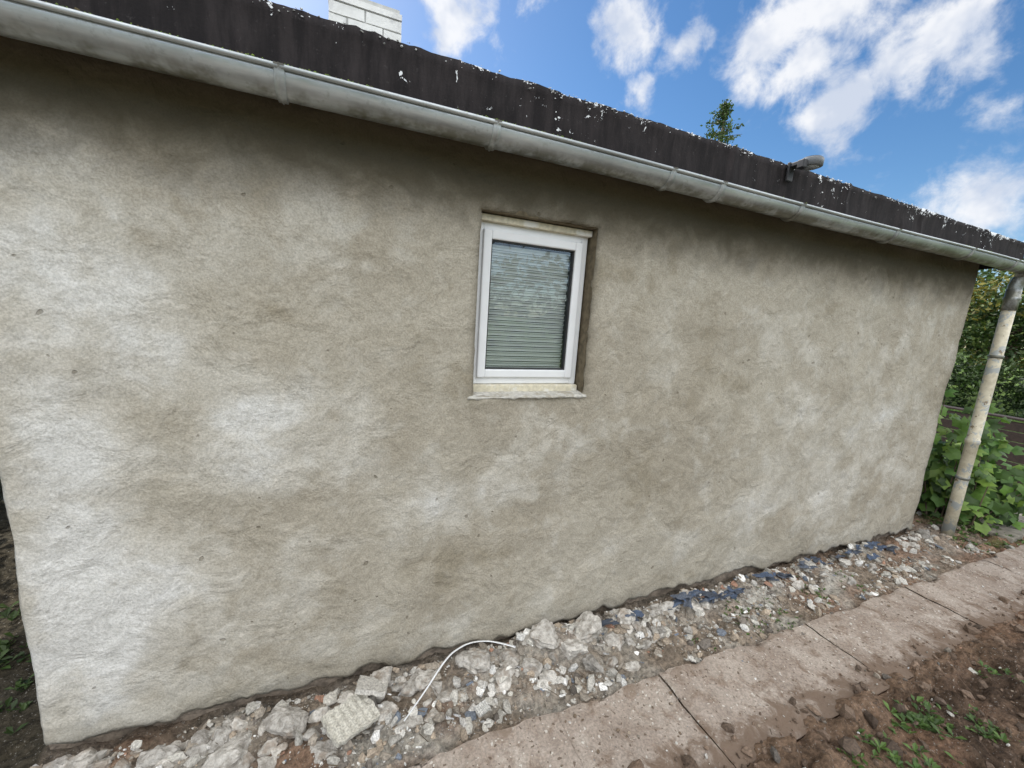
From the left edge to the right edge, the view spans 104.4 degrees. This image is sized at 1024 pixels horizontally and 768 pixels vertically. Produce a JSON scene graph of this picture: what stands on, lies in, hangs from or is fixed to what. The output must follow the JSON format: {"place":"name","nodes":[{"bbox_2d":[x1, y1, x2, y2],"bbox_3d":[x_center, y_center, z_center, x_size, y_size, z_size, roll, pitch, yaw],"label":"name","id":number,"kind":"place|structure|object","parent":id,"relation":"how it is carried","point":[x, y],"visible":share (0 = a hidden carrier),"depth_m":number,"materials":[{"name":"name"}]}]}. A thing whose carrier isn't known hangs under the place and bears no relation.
{"place":"outdoors","nodes":[
{"label":"outdoors","id":0,"kind":"place"},
{"bbox_2d":[0,351,1023,767],"bbox_3d":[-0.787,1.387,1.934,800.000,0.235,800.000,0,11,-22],"label":"ground","id":1,"kind":"structure","parent":0,"point":[24,747],"depth_m":1.98,"materials":[{"name":"soil"}]},
{"bbox_2d":[49,646,456,749],"bbox_3d":[-1.019,0.251,1.767,1.638,2.850,0.216,0,11,-22],"label":"masonry","id":2,"kind":"object","parent":1,"relation":"on","point":[187,716],"visible":0.09,"depth_m":1.79,"materials":[{"name":"grey concrete"}]},
{"bbox_2d":[321,694,379,747],"bbox_3d":[-0.699,1.446,1.723,0.161,0.021,0.209,20,12,37],"label":"tile fragment","id":3,"kind":"object","parent":1,"relation":"on","point":[349,718],"visible":0.98,"depth_m":1.71,"materials":[{"name":"stone"}]},
{"bbox_2d":[474,700,489,717],"bbox_3d":[-0.137,1.490,1.825,0.064,0.014,0.048,-8,24,-38],"label":"tile fragment","id":4,"kind":"object","parent":1,"relation":"on","point":[481,708],"visible":1,"depth_m":1.82,"materials":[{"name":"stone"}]},
{"bbox_2d":[457,636,507,646],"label":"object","id":5,"kind":"object","parent":1,"relation":"on","point":[498,638],"depth_m":2.27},
{"bbox_2d":[473,383,576,391],"bbox_3d":[0.061,0.017,2.108,0.607,0.040,0.085,0,11,-22],"label":"window sill","id":6,"kind":"structure","parent":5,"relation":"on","point":[503,387],"depth_m":2.07,"materials":[{"name":"beige stone"}]},
{"bbox_2d":[473,221,483,383],"bbox_3d":[-0.183,-0.387,1.944,0.036,0.775,0.055,0,11,-22],"label":"frame","id":7,"kind":"object","parent":6,"relation":"on","point":[478,295],"visible":0.24,"depth_m":1.92,"materials":[{"name":"white paint"}]},
{"bbox_2d":[483,222,581,252],"bbox_3d":[0.107,-0.727,1.986,0.538,0.082,0.069,0,11,-22],"label":"roller shutter box","id":8,"kind":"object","parent":7,"relation":"attached to","point":[520,236],"depth_m":1.96,"materials":[{"name":"white paint"}]},
{"bbox_2d":[486,244,569,367],"bbox_3d":[0.076,-0.375,2.065,0.548,0.620,0.018,0,11,-22],"label":"pleated blind","id":9,"kind":"object","parent":8,"relation":"hanging from","point":[496,358],"visible":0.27,"depth_m":2.06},
{"bbox_2d":[482,213,592,237],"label":"trim above","id":10,"kind":"structure","parent":8,"relation":"on","point":[497,219],"depth_m":1.93,"materials":[{"name":"white stone"}]},
{"bbox_2d":[476,377,568,383],"bbox_3d":[0.057,-0.025,2.115,0.538,0.036,0.053,0,11,-22],"label":"frame bottom","id":11,"kind":"object","parent":6,"relation":"on","point":[484,380],"visible":0.59,"depth_m":2.08,"materials":[{"name":"white paint"}]},
{"bbox_2d":[476,229,491,376],"bbox_3d":[-0.143,-0.384,1.944,0.042,0.707,0.056,0,11,-22],"label":"sash","id":12,"kind":"object","parent":11,"relation":"on","point":[484,297],"visible":0.8,"depth_m":1.92,"materials":[{"name":"white paint"}]},
{"bbox_2d":[484,369,564,377],"bbox_3d":[0.065,-0.058,2.095,0.458,0.042,0.054,0,11,-22],"label":"sash bottom","id":13,"kind":"object","parent":11,"relation":"on","point":[524,373],"visible":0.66,"depth_m":2.07,"materials":[{"name":"white paint"}]},
{"bbox_2d":[485,239,492,368],"bbox_3d":[-0.123,-0.385,1.957,0.007,0.625,0.043,0,11,-22],"label":"gasket","id":14,"kind":"object","parent":13,"relation":"on","point":[488,304],"visible":0.36,"depth_m":1.94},
{"bbox_2d":[486,367,562,369],"bbox_3d":[0.065,-0.082,2.095,0.446,0.006,0.041,0,11,-22],"label":"gasket bottom","id":15,"kind":"object","parent":13,"relation":"on","point":[525,368],"visible":0.79,"depth_m":2.08,"materials":[{"name":"black rubber"}]},
{"bbox_2d":[560,251,574,369],"bbox_3d":[0.294,-0.386,2.128,0.007,0.625,0.043,0,11,-22],"label":"gasket","id":16,"kind":"object","parent":13,"relation":"on","point":[567,309],"visible":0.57,"depth_m":2.12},
{"bbox_2d":[564,243,582,377],"bbox_3d":[0.318,-0.386,2.133,0.042,0.707,0.056,0,11,-22],"label":"sash","id":17,"kind":"object","parent":11,"relation":"on","point":[573,307],"visible":0.74,"depth_m":2.10,"materials":[{"name":"white paint"}]},
{"bbox_2d":[569,237,587,382],"bbox_3d":[0.346,-0.389,2.161,0.036,0.775,0.055,0,11,-22],"label":"frame","id":18,"kind":"object","parent":6,"relation":"on","point":[580,294],"visible":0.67,"depth_m":2.13,"materials":[{"name":"white paint"}]},
{"bbox_2d":[486,242,568,366],"bbox_3d":[0.043,-0.403,2.157,0.620,0.855,0.040,0,11,-22],"label":"room back","id":19,"kind":"object","parent":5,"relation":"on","point":[526,311],"depth_m":2.15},
{"bbox_2d":[43,528,930,767],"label":"mortar chunks","id":20,"kind":"object","parent":1,"relation":"on","point":[285,722],"visible":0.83,"depth_m":1.90,"materials":[{"name":"grey concrete"}]},
{"bbox_2d":[355,675,388,696],"bbox_3d":[-0.649,1.403,1.843,0.139,0.023,0.117,14,-11,-7],"label":"tile fragment","id":21,"kind":"object","parent":20,"relation":"on","point":[369,686],"visible":1,"depth_m":1.82,"materials":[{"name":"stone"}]},
{"bbox_2d":[0,36,979,745],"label":"rendered wall","id":22,"kind":"structure","parent":1,"relation":"on","point":[254,440],"depth_m":1.72,"materials":[{"name":"beige paint"}]},
{"bbox_2d":[467,390,586,400],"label":"sill","id":23,"kind":"structure","parent":22,"relation":"attached to","point":[576,394],"depth_m":2.03,"materials":[{"name":"beige stone"}]},
{"bbox_2d":[481,208,597,230],"bbox_3d":[0.128,-0.805,1.947,0.620,0.022,0.118,0,11,-22],"label":"reveal top","id":24,"kind":"object","parent":22,"relation":"attached to","point":[522,215],"visible":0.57,"depth_m":1.90,"materials":[{"name":"grey paint"}]},
{"bbox_2d":[573,229,597,392],"bbox_3d":[0.394,-0.377,2.143,0.021,0.865,0.118,0,11,-22],"label":"reveal","id":25,"kind":"object","parent":22,"relation":"attached to","point":[585,312],"visible":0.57,"depth_m":2.12,"materials":[{"name":"grey paint"}]},
{"bbox_3d":[-0.093,-1.514,4.069,8.080,0.040,4.575,0,11,-22],"label":"soffit board","id":26,"kind":"object","parent":22,"relation":"on","visible":0},
{"bbox_2d":[328,0,401,41],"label":"chimney","id":27,"kind":"object","parent":26,"relation":"on","point":[382,20],"visible":0.06,"depth_m":2.65,"materials":[{"name":"brick"}]},
{"bbox_2d":[40,0,1023,269],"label":"felt roof","id":28,"kind":"structure","parent":26,"relation":"on","point":[288,36],"depth_m":1.60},
{"bbox_2d":[0,0,1023,273],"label":"rain gutter","id":29,"kind":"object","parent":28,"relation":"attached to","point":[56,26],"visible":1,"depth_m":1.38,"materials":[{"name":"weathered zinc"}]},
{"bbox_2d":[252,0,1023,241],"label":"flaking edge","id":30,"kind":"object","parent":28,"relation":"attached to","point":[616,112],"visible":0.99,"depth_m":1.79,"materials":[{"name":"paint"}]},
{"bbox_2d":[785,155,824,181],"bbox_3d":[1.646,-1.209,2.242,0.177,0.117,0.130,5,10,5],"label":"solar gutter lamp","id":31,"kind":"object","parent":28,"relation":"attached to","point":[811,162],"visible":1,"depth_m":2.20,"materials":[{"name":"grey plastic"}]},
{"bbox_2d":[0,509,1023,767],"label":"weeds","id":32,"kind":"object","parent":1,"relation":"on","point":[894,755],"visible":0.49,"depth_m":1.87,"materials":[{"name":"green plant"}]},
{"bbox_2d":[30,508,1023,767],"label":"rubble","id":33,"kind":"object","parent":1,"relation":"on","point":[258,710],"visible":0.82,"depth_m":2.01,"materials":[{"name":"stone"}]},
{"bbox_2d":[404,640,515,720],"bbox_3d":[-0.268,1.402,1.968,0.633,0.056,0.156,-4,13,-39],"label":"plastic strip","id":34,"kind":"object","parent":33,"relation":"on","point":[449,655],"visible":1,"depth_m":2.00,"materials":[{"name":"white plastic"}]},
{"bbox_2d":[147,529,1023,766],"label":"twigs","id":35,"kind":"object","parent":1,"relation":"on","point":[661,650],"visible":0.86,"depth_m":2.19,"materials":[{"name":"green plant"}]},
{"bbox_2d":[388,541,897,747],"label":"plastic scraps","id":36,"kind":"object","parent":1,"relation":"on","point":[712,596],"visible":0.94,"depth_m":2.72,"materials":[{"name":"blue plastic"}]},
{"bbox_2d":[700,99,744,145],"bbox_3d":[7.400,-5.351,15.130,4.165,9.936,4.005,0,11,-22],"label":"conifer tree","id":37,"kind":"object","parent":1,"relation":"on","point":[724,111],"visible":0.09,"depth_m":14.35,"materials":[{"name":"green plant"}]},
{"bbox_2d":[561,529,906,620],"bbox_3d":[2.114,0.240,3.050,3.878,2.850,0.216,0,11,-22],"label":"masonry","id":38,"kind":"object","parent":1,"relation":"on","point":[721,578],"depth_m":2.94,"materials":[{"name":"grey concrete"}]},
{"bbox_2d":[917,389,1023,534],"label":"vine plant","id":39,"kind":"object","parent":1,"relation":"on","point":[989,481],"visible":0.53,"depth_m":3.91,"materials":[{"name":"green plant"}]},
{"bbox_2d":[932,405,1023,483],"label":"timber fence","id":40,"kind":"object","parent":1,"relation":"on","point":[1015,436],"visible":0.02,"depth_m":4.95,"materials":[{"name":"brown wood"}]},
{"bbox_2d":[940,273,1023,536],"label":"downpipe","id":41,"kind":"object","parent":1,"relation":"on","point":[1011,298],"visible":0.98,"depth_m":3.61,"materials":[{"name":"beige paint"}]},
{"bbox_2d":[943,345,1023,417],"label":"hedge","id":42,"kind":"object","parent":1,"relation":"on","point":[976,377],"visible":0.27,"depth_m":11.19,"materials":[{"name":"green plant"}]},
{"bbox_2d":[944,513,1023,542],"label":"stacked paving stones","id":43,"kind":"object","parent":1,"relation":"on","point":[1015,532],"visible":0.12,"depth_m":3.87,"materials":[{"name":"grey stone"}]},
{"bbox_2d":[954,326,1023,388],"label":"distant trees","id":44,"kind":"object","parent":1,"relation":"on","point":[1007,368],"depth_m":18.32,"materials":[{"name":"green plant"}]},
{"bbox_2d":[956,259,1023,402],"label":"garden tree","id":45,"kind":"object","parent":1,"relation":"on","point":[984,307],"visible":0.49,"depth_m":12.57,"materials":[{"name":"green plant"}]},
{"bbox_2d":[958,269,1021,360],"bbox_3d":[16.820,-2.695,15.695,5.550,5.981,5.979,0,11,-22],"label":"garden tree","id":46,"kind":"object","parent":1,"relation":"on","point":[993,274],"depth_m":14.49,"materials":[{"name":"green plant"}]},
{"bbox_2d":[269,0,1023,347],"label":"sky","id":47,"kind":"structure","parent":0,"point":[920,103],"materials":[{"name":"blue"}]},
{"bbox_2d":[407,545,1023,767],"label":"garden path","id":48,"kind":"structure","parent":0,"point":[707,700],"depth_m":2.02,"materials":[{"name":"concrete"}]},
{"bbox_2d":[943,409,1023,441],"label":"lawn grass","id":49,"kind":"structure","parent":0,"point":[987,416],"depth_m":10.44,"materials":[{"name":"green plant"}]}
]}

